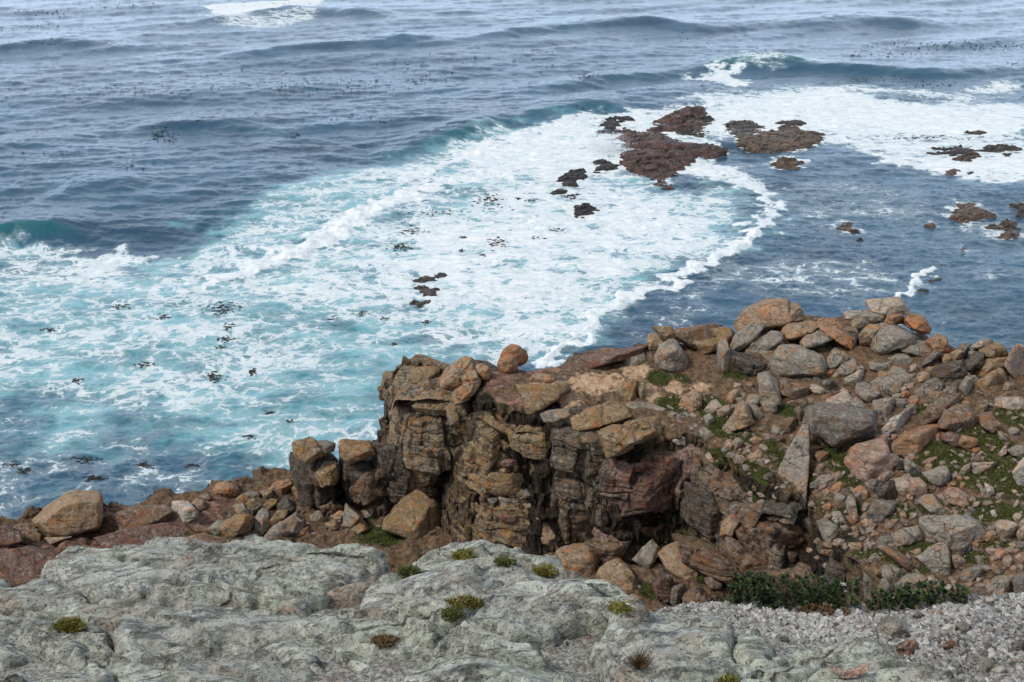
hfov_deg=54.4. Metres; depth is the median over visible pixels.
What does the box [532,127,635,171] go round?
spray
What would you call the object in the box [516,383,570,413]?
boulder
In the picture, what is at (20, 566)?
boulder
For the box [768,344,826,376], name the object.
boulder
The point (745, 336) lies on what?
boulder
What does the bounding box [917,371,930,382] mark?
stone
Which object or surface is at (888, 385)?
boulder
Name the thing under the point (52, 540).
stone
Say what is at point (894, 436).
stone
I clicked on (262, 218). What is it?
sea
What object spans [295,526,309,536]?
stone
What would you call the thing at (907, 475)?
stone
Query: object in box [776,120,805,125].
reef rock
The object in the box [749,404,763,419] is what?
stone
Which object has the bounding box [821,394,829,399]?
stone
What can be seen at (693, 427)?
stone
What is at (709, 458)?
stone
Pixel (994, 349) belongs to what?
boulder
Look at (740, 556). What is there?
cliff block
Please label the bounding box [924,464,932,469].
stone
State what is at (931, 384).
boulder
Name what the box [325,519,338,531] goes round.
stone
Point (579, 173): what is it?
reef rock
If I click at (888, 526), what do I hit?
stone
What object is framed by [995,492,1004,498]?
stone
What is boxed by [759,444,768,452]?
stone
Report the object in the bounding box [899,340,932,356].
boulder
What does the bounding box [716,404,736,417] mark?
boulder
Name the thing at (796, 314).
boulder
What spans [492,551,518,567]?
moss cushion
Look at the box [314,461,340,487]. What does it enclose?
boulder
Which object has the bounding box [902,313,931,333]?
boulder
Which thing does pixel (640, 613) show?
lichen slab
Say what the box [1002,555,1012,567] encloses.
stone
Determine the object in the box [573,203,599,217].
reef rock
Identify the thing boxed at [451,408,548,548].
cliff
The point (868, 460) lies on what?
boulder
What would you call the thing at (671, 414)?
stone
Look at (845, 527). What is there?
stone
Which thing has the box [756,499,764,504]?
stone
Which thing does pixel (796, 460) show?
boulder
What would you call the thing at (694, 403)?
boulder
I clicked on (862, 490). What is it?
stone
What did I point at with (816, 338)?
boulder
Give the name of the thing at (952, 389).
stone
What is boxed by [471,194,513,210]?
kelp clump
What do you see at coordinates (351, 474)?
cliff block
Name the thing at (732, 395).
stone
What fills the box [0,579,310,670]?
lichen slab
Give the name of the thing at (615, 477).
cliff
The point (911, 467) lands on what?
boulder
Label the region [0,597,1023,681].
hillside
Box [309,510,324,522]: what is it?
stone
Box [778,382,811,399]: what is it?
boulder
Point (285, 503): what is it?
cliff block
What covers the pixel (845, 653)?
lichen slab
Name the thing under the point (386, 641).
moss cushion
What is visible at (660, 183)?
reef rock
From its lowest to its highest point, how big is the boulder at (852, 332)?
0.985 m
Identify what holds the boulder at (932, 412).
on the headland
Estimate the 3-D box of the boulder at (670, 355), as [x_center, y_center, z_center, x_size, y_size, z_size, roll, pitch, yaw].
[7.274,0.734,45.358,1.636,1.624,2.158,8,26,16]
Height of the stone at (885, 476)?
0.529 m
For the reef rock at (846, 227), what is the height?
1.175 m
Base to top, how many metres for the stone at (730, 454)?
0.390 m
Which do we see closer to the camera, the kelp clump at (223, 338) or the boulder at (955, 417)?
the boulder at (955, 417)
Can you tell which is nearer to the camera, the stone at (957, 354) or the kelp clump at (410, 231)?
the stone at (957, 354)
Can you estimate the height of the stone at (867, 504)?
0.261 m
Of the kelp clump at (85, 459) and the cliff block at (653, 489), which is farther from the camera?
the kelp clump at (85, 459)
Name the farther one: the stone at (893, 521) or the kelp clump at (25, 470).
the kelp clump at (25, 470)
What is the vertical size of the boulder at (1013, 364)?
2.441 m
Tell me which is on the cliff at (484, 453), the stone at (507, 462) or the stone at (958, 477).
the stone at (507, 462)
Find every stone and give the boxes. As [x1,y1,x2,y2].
[44,536,71,544]
[191,498,205,511]
[199,493,211,500]
[207,520,222,534]
[232,503,244,513]
[235,493,249,503]
[241,532,258,538]
[244,491,261,497]
[245,498,254,505]
[260,489,273,498]
[263,498,278,509]
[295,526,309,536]
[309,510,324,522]
[317,440,335,453]
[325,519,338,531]
[330,510,343,522]
[351,520,368,533]
[361,510,370,518]
[475,364,491,380]
[487,497,497,506]
[499,459,517,466]
[499,468,508,472]
[637,375,643,399]
[654,435,664,442]
[661,420,666,428]
[668,411,675,417]
[680,411,689,416]
[689,413,697,418]
[689,423,697,429]
[703,413,714,425]
[704,576,722,589]
[705,452,713,462]
[725,439,732,450]
[726,389,740,403]
[726,452,735,458]
[732,437,743,448]
[733,383,741,387]
[733,455,746,460]
[740,392,746,399]
[745,393,760,404]
[746,381,753,386]
[747,449,762,461]
[748,425,757,431]
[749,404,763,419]
[749,435,762,443]
[756,427,763,431]
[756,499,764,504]
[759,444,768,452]
[762,471,773,480]
[771,424,781,434]
[775,435,783,442]
[779,378,788,382]
[793,406,803,421]
[794,398,807,407]
[803,533,808,542]
[806,397,814,403]
[808,500,814,507]
[809,384,825,394]
[810,482,818,488]
[811,444,822,450]
[812,376,820,380]
[813,399,825,403]
[813,451,828,462]
[813,474,833,485]
[816,464,825,471]
[819,377,836,389]
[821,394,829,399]
[821,489,829,496]
[822,502,833,510]
[823,512,831,518]
[824,548,832,555]
[825,370,833,375]
[831,471,843,480]
[831,481,845,491]
[831,511,843,523]
[832,371,840,377]
[832,538,843,547]
[834,493,845,501]
[840,525,849,530]
[843,310,862,320]
[845,494,856,514]
[845,513,858,524]
[848,542,863,551]
[850,316,868,329]
[851,530,859,537]
[853,485,868,498]
[856,366,865,372]
[859,558,869,564]
[860,518,868,524]
[862,502,869,508]
[864,478,880,487]
[868,361,887,370]
[868,478,878,491]
[868,522,877,529]
[868,553,882,564]
[870,384,880,391]
[870,531,879,537]
[874,567,880,575]
[876,616,910,637]
[877,470,894,481]
[878,371,887,375]
[884,313,904,324]
[884,523,893,528]
[886,360,892,366]
[887,353,912,364]
[890,453,903,470]
[891,434,899,439]
[891,519,899,523]
[892,393,901,397]
[892,633,906,638]
[894,398,908,408]
[896,640,918,655]
[898,496,907,503]
[899,510,906,518]
[900,390,909,397]
[902,473,911,478]
[902,519,911,525]
[903,382,914,388]
[904,455,918,460]
[906,493,913,499]
[908,395,919,403]
[909,364,919,372]
[910,548,921,555]
[910,631,919,635]
[913,611,923,618]
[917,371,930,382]
[922,456,937,463]
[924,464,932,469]
[925,366,934,371]
[927,486,935,491]
[927,576,937,584]
[927,635,935,640]
[928,390,943,398]
[934,432,939,438]
[934,636,940,643]
[938,509,948,514]
[940,353,952,362]
[940,640,958,648]
[941,623,955,630]
[945,385,957,392]
[945,584,951,590]
[948,480,956,486]
[949,349,965,360]
[951,554,966,567]
[956,343,971,356]
[956,474,962,480]
[956,621,969,631]
[959,462,971,474]
[960,481,966,488]
[967,496,975,501]
[968,349,977,355]
[970,339,992,348]
[970,375,978,383]
[970,447,980,452]
[970,456,980,462]
[971,542,979,547]
[972,501,980,506]
[974,555,983,564]
[975,401,988,413]
[977,583,984,587]
[979,657,993,672]
[980,488,986,495]
[981,565,991,573]
[981,596,998,603]
[982,531,996,542]
[984,482,994,494]
[985,545,995,554]
[987,525,995,530]
[989,556,997,562]
[990,509,997,517]
[990,665,1006,673]
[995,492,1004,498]
[995,548,1005,559]
[997,445,1007,456]
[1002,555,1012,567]
[1003,382,1015,390]
[1004,391,1012,395]
[1008,427,1019,434]
[1008,542,1017,547]
[1009,565,1017,570]
[1010,640,1023,651]
[1011,548,1020,554]
[1013,499,1019,507]
[1013,513,1021,520]
[1013,552,1023,561]
[1015,602,1023,607]
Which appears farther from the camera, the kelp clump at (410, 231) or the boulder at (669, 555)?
the kelp clump at (410, 231)
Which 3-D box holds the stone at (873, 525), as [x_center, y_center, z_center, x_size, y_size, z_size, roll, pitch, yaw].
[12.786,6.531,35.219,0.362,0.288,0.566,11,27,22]
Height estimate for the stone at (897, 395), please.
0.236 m
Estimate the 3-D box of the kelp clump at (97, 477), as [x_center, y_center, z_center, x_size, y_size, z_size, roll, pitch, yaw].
[-22.957,7.552,54.833,1.549,0.138,0.532,0,25,0]
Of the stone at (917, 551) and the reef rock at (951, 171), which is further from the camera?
the reef rock at (951, 171)
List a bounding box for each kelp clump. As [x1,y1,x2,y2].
[16,467,30,473]
[70,455,101,466]
[85,475,107,481]
[136,461,153,467]
[194,301,244,318]
[207,371,235,382]
[218,335,235,342]
[223,322,235,329]
[248,368,256,376]
[386,243,414,253]
[400,225,424,233]
[407,208,461,215]
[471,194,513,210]
[487,236,507,250]
[877,135,984,140]
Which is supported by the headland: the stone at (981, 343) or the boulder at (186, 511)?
the boulder at (186, 511)
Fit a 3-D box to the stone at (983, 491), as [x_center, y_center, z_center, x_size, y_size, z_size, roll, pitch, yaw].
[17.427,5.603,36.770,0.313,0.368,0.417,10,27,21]
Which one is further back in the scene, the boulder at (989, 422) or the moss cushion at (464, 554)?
the boulder at (989, 422)
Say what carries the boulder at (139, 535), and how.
on the headland
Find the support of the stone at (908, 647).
on the gravel
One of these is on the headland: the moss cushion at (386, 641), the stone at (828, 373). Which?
the stone at (828, 373)
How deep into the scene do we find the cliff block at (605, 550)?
40.56 m
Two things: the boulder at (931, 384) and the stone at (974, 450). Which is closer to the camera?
the stone at (974, 450)
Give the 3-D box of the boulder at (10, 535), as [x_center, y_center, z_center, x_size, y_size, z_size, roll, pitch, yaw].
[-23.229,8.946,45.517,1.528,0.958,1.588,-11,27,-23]
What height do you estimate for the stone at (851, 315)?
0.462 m
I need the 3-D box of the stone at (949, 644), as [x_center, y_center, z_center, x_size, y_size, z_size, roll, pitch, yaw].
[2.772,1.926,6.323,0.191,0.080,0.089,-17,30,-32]
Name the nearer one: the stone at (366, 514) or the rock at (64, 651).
the rock at (64, 651)
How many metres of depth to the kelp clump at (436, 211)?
97.70 m
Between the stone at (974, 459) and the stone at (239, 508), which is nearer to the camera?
the stone at (974, 459)
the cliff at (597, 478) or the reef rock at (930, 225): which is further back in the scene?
the reef rock at (930, 225)
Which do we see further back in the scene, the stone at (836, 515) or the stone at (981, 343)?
the stone at (981, 343)
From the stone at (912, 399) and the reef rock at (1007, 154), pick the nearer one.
the stone at (912, 399)
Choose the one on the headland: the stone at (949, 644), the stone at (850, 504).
the stone at (850, 504)
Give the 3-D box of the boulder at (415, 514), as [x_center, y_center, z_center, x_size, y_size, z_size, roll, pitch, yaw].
[-4.769,8.013,46.283,2.829,2.320,3.340,19,31,35]
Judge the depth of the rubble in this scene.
37.91 m
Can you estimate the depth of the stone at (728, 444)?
39.31 m
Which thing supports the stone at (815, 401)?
on the headland
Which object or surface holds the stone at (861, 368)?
on the headland
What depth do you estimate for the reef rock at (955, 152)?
118.98 m
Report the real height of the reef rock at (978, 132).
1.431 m
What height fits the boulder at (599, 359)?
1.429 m
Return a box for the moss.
[40,369,1023,599]
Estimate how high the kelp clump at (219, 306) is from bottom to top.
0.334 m
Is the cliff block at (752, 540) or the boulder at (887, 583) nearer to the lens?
the boulder at (887, 583)
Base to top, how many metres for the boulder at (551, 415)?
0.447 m
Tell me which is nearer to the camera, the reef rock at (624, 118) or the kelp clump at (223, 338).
the kelp clump at (223, 338)
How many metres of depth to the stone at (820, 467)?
38.17 m
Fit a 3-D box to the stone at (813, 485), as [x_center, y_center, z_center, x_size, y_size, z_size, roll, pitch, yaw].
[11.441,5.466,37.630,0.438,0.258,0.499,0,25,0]
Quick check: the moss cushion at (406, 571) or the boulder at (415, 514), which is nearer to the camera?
the moss cushion at (406, 571)
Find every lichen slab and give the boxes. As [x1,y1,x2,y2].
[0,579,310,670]
[0,648,324,681]
[40,534,390,616]
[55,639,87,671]
[265,640,385,676]
[274,574,385,615]
[300,539,644,663]
[401,637,575,681]
[588,616,788,681]
[608,597,651,625]
[738,637,963,681]
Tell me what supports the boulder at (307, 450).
on the cliff block at (311, 492)
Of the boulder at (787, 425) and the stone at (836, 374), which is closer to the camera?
the boulder at (787, 425)
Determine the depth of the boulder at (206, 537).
44.82 m
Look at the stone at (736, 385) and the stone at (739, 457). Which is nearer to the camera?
the stone at (739, 457)
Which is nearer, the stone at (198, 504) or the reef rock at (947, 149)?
the stone at (198, 504)
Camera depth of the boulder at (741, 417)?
40.40 m
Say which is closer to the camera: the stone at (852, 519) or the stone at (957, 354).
the stone at (852, 519)
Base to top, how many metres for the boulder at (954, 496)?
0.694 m
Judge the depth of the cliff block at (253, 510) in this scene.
47.62 m
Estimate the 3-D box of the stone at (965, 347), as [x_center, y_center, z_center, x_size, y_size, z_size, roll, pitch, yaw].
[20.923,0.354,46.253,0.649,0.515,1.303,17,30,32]
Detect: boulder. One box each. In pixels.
[0,525,23,547]
[0,546,60,585]
[14,522,36,531]
[21,528,43,545]
[31,490,103,536]
[93,522,196,548]
[99,504,173,534]
[171,500,198,523]
[184,532,230,543]
[212,481,238,497]
[220,514,254,537]
[253,508,269,535]
[263,512,304,539]
[268,479,293,493]
[268,509,288,527]
[291,486,297,498]
[292,437,328,463]
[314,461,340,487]
[338,439,375,464]
[342,503,363,527]
[381,489,441,539]
[411,366,439,379]
[439,356,481,403]
[466,462,478,475]
[480,506,492,520]
[484,469,525,496]
[492,511,516,522]
[496,496,518,504]
[497,344,528,373]
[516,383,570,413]
[519,488,529,498]
[529,373,555,382]
[539,408,569,422]
[540,522,562,544]
[555,542,599,577]
[570,400,631,431]
[574,345,647,367]
[596,416,661,458]
[596,558,637,590]
[617,378,638,400]
[622,351,646,365]
[626,401,666,410]
[632,539,660,567]
[646,332,664,350]
[651,326,680,342]
[653,339,688,372]
[658,541,699,579]
[669,583,686,606]
[671,436,685,445]
[674,323,722,349]
[678,390,695,407]
[687,391,701,411]
[693,327,734,354]
[698,427,713,442]
[704,399,721,413]
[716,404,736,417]
[717,339,730,372]
[719,514,739,540]
[724,400,754,431]
[729,323,765,350]
[734,298,791,330]
[744,330,783,353]
[757,371,780,405]
[758,341,784,360]
[760,399,777,413]
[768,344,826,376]
[777,417,797,433]
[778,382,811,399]
[778,424,810,505]
[780,321,818,340]
[788,302,804,322]
[799,330,832,348]
[800,517,810,529]
[802,402,877,447]
[815,317,856,349]
[816,518,839,542]
[825,391,853,403]
[826,347,849,367]
[837,358,857,375]
[843,369,863,385]
[844,326,859,342]
[844,434,893,480]
[850,397,865,408]
[855,381,880,402]
[858,323,881,346]
[859,309,885,323]
[862,569,872,600]
[864,296,909,314]
[865,496,898,522]
[870,376,902,394]
[871,321,918,354]
[872,397,895,416]
[875,532,892,544]
[875,544,919,570]
[875,576,893,599]
[879,564,903,578]
[881,403,917,432]
[887,366,910,382]
[889,477,908,493]
[891,424,939,454]
[891,525,923,547]
[898,572,927,585]
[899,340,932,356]
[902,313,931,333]
[903,457,920,474]
[908,477,926,498]
[913,377,944,396]
[914,542,950,575]
[918,493,943,514]
[919,514,984,545]
[920,393,960,425]
[921,350,942,366]
[921,465,950,486]
[924,333,949,353]
[937,403,977,431]
[940,431,959,447]
[943,487,968,506]
[949,541,971,555]
[958,375,972,395]
[958,435,977,450]
[959,564,983,581]
[970,462,996,473]
[974,368,1008,387]
[975,356,1007,377]
[977,341,1008,357]
[978,411,1002,433]
[985,575,1013,595]
[990,562,1008,574]
[994,396,1023,409]
[995,519,1018,537]
[1003,343,1023,377]
[1007,443,1023,456]
[1012,457,1023,485]
[1012,571,1023,593]
[1015,519,1023,540]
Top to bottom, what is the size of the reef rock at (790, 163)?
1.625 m
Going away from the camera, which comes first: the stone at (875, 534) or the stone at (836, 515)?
the stone at (875, 534)
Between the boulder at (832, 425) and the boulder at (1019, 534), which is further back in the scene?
the boulder at (832, 425)
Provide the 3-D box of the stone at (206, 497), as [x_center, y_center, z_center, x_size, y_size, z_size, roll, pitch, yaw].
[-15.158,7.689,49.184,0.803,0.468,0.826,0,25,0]
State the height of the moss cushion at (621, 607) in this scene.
0.217 m
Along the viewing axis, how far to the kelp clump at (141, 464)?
56.16 m
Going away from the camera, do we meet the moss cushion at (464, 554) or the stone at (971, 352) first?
the moss cushion at (464, 554)
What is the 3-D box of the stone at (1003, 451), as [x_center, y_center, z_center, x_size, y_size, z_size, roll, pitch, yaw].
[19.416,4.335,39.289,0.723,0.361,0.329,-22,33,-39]
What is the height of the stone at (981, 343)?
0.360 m
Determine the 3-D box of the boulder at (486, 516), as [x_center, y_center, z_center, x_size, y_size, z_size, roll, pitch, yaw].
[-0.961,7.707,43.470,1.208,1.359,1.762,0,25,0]
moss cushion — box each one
[44,611,85,634]
[371,632,402,649]
[396,561,422,578]
[437,604,462,622]
[443,592,483,610]
[450,546,476,559]
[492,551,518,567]
[530,562,559,577]
[603,599,633,614]
[713,669,739,681]
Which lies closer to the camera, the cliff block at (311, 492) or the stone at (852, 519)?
the stone at (852, 519)
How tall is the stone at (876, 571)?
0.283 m
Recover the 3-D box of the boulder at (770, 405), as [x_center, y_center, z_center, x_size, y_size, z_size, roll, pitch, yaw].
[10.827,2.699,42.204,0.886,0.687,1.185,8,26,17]
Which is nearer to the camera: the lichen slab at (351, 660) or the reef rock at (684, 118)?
the lichen slab at (351, 660)
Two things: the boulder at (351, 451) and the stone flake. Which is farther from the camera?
the boulder at (351, 451)
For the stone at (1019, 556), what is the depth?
33.58 m
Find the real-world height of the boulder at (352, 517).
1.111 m
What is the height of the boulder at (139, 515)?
1.271 m
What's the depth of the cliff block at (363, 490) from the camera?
46.15 m
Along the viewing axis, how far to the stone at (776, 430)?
40.44 m
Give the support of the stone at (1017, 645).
on the gravel
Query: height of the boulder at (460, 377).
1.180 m
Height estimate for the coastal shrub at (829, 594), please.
0.549 m
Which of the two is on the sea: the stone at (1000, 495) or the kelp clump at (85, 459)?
the kelp clump at (85, 459)
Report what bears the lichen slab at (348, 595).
on the hillside
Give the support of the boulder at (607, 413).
on the cliff at (576, 460)
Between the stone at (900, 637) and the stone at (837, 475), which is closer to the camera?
the stone at (900, 637)
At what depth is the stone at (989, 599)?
7.04 m
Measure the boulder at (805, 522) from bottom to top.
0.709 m
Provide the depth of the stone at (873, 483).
37.00 m
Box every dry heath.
[788,602,833,616]
[840,606,851,615]
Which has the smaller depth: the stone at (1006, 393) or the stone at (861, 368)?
the stone at (1006, 393)
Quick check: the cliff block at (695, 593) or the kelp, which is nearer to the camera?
the cliff block at (695, 593)
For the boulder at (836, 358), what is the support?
on the headland
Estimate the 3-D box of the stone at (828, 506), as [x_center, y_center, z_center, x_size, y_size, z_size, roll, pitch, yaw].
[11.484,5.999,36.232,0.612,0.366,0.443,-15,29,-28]
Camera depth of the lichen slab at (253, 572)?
7.19 m
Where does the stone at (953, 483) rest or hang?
on the headland
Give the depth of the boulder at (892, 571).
32.91 m
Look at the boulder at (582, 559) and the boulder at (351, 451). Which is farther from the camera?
the boulder at (351, 451)
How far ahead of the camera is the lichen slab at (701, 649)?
5.91 m
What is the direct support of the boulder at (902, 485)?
on the headland
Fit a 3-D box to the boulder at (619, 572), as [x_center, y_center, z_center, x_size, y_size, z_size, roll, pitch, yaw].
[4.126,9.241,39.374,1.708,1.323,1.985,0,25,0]
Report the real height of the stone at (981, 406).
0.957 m
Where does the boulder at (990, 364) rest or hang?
on the headland
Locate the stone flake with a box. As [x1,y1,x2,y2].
[826,662,867,678]
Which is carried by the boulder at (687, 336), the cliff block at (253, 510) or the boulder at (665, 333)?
the boulder at (665, 333)
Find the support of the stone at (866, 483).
on the headland
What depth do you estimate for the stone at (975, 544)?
34.22 m
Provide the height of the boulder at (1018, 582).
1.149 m
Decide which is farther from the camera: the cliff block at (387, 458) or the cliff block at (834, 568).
the cliff block at (387, 458)
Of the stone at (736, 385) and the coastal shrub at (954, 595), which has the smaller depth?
the coastal shrub at (954, 595)
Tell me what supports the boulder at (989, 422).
on the headland
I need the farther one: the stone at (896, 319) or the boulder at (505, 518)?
the stone at (896, 319)
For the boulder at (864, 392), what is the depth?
42.59 m
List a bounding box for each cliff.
[377,354,471,500]
[445,360,498,444]
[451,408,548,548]
[548,403,573,507]
[550,426,604,544]
[592,444,696,541]
[592,457,612,535]
[690,447,794,593]
[752,499,825,566]
[817,542,874,600]
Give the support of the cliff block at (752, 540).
on the headland
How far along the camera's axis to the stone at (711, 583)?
38.41 m
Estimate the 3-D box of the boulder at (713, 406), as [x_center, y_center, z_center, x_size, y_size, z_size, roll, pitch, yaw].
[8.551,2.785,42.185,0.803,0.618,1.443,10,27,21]
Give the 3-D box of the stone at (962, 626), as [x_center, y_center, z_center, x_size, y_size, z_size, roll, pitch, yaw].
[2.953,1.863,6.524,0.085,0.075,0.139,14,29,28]
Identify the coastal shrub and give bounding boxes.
[718,570,861,610]
[862,579,949,617]
[947,582,974,603]
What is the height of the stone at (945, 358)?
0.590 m
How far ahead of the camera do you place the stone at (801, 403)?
41.97 m
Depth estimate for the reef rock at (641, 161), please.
114.06 m
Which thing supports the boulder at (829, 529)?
on the cliff at (793, 512)
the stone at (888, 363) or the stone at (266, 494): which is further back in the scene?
the stone at (266, 494)
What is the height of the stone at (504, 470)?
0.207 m
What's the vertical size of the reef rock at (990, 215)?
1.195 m
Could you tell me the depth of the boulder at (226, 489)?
49.55 m
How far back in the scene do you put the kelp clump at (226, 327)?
72.81 m
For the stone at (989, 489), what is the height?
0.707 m
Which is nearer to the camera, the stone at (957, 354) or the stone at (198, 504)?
the stone at (957, 354)
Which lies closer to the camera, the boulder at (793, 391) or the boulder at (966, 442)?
the boulder at (966, 442)
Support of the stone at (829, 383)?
on the headland
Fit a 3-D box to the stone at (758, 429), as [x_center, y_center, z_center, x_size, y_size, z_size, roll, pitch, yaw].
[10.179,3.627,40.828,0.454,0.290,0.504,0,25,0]
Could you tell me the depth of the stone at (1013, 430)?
40.16 m
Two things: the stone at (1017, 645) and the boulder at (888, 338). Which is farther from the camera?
the boulder at (888, 338)
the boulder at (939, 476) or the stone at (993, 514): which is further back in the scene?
the boulder at (939, 476)
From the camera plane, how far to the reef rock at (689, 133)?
127.44 m
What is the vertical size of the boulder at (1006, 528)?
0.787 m
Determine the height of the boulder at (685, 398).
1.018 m
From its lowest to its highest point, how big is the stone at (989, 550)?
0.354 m
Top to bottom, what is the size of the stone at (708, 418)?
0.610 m
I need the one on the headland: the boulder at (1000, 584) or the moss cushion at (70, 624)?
the boulder at (1000, 584)
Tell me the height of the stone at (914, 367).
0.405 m
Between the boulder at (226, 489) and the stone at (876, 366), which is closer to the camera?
the stone at (876, 366)
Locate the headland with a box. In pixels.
[0,315,1023,611]
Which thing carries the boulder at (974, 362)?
on the headland
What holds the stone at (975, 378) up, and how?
on the headland
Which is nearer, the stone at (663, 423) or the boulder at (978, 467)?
the boulder at (978, 467)
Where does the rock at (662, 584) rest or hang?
on the headland
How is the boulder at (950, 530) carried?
on the headland
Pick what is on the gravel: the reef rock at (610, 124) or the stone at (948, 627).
the stone at (948, 627)
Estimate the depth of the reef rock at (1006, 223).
94.44 m
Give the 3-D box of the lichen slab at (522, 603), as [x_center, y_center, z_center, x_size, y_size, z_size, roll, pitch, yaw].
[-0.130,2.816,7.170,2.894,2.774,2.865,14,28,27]
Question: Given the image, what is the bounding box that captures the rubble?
[169,377,1023,589]
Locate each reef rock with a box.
[409,299,430,307]
[412,275,436,282]
[413,285,439,296]
[434,272,447,278]
[549,189,567,194]
[556,173,578,186]
[560,193,580,199]
[568,168,587,179]
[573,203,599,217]
[593,159,620,172]
[596,117,626,136]
[613,116,634,122]
[617,129,727,165]
[619,147,684,175]
[645,170,678,180]
[646,106,711,132]
[653,179,674,189]
[675,128,709,137]
[696,115,714,122]
[722,120,765,138]
[735,124,824,152]
[770,156,804,169]
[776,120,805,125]
[834,222,854,230]
[848,229,860,233]
[917,289,929,291]
[923,223,935,228]
[931,144,962,150]
[936,147,975,155]
[945,168,960,174]
[949,203,986,222]
[952,152,981,161]
[964,130,986,134]
[975,144,1021,152]
[979,212,996,219]
[984,224,1001,230]
[997,228,1019,239]
[999,218,1020,229]
[1002,153,1011,156]
[1009,203,1023,217]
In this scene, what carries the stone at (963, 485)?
on the headland
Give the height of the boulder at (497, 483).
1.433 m
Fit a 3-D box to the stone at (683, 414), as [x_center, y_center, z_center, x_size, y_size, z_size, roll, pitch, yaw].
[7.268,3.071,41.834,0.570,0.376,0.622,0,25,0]
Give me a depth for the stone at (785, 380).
43.83 m
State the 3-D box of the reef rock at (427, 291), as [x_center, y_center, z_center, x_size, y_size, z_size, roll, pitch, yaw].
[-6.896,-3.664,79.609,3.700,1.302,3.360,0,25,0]
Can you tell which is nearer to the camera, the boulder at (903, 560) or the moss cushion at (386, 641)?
the moss cushion at (386, 641)
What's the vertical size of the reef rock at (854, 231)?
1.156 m
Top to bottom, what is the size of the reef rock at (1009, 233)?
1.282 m
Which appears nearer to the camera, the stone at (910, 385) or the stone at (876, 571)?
the stone at (876, 571)
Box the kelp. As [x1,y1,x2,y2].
[0,3,1023,167]
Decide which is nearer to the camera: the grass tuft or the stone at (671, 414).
the grass tuft
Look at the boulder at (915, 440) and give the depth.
39.20 m
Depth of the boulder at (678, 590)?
37.99 m
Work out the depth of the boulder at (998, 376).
43.15 m
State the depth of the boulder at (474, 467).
42.90 m
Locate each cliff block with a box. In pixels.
[245,505,262,515]
[276,497,295,514]
[289,452,339,509]
[319,499,343,516]
[338,454,373,507]
[349,466,379,505]
[372,439,410,504]
[583,537,631,565]
[601,454,682,517]
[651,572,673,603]
[671,533,737,583]
[679,480,720,542]
[681,585,711,603]
[723,537,767,575]
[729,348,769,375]
[735,522,805,560]
[768,562,817,594]
[824,556,846,591]
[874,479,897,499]
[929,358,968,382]
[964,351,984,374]
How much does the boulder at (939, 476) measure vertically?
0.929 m
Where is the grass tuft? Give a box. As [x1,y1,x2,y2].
[614,641,657,669]
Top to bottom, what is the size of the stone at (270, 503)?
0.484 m
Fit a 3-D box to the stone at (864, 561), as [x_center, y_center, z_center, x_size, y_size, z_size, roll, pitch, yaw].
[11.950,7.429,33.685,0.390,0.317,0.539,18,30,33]
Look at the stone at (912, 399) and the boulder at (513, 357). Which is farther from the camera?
the boulder at (513, 357)
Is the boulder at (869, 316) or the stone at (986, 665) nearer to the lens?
the stone at (986, 665)
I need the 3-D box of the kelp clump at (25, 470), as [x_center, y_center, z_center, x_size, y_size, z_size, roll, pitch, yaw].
[-27.165,7.231,55.544,1.101,0.087,0.606,0,25,0]
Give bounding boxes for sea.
[0,0,1023,519]
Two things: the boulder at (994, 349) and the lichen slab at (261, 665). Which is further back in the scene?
the boulder at (994, 349)
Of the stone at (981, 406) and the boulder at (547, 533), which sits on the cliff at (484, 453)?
the boulder at (547, 533)
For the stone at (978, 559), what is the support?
on the headland
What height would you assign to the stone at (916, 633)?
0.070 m
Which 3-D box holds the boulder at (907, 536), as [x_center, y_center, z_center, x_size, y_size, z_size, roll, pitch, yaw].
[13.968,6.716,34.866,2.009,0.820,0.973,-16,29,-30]
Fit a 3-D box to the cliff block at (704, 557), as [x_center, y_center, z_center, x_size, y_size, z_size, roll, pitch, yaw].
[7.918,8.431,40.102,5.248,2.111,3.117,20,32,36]
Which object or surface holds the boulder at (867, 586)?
on the cliff at (825, 546)
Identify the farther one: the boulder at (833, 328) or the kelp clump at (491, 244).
the kelp clump at (491, 244)
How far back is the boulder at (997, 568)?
33.12 m
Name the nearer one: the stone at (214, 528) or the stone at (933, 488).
the stone at (933, 488)
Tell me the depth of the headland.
42.59 m
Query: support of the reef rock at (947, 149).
in the sea
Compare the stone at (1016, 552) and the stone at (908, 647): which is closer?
the stone at (908, 647)
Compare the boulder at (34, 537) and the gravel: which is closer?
the gravel
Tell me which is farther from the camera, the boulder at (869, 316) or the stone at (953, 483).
the boulder at (869, 316)
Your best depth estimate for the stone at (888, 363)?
44.67 m
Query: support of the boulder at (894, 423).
on the headland
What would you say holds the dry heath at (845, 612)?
on the gravel
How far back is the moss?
38.70 m
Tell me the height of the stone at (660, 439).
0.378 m
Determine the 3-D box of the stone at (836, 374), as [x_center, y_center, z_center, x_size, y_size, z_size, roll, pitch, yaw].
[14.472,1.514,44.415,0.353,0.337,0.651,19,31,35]
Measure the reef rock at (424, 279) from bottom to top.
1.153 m
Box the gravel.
[559,592,1023,681]
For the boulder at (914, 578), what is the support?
on the headland
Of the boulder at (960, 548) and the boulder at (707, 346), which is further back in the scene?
the boulder at (707, 346)
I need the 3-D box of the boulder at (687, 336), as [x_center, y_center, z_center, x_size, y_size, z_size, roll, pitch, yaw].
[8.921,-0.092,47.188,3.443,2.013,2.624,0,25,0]
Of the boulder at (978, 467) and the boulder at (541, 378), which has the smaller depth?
the boulder at (978, 467)
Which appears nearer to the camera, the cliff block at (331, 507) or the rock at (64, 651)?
the rock at (64, 651)
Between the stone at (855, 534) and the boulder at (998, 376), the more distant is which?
the boulder at (998, 376)

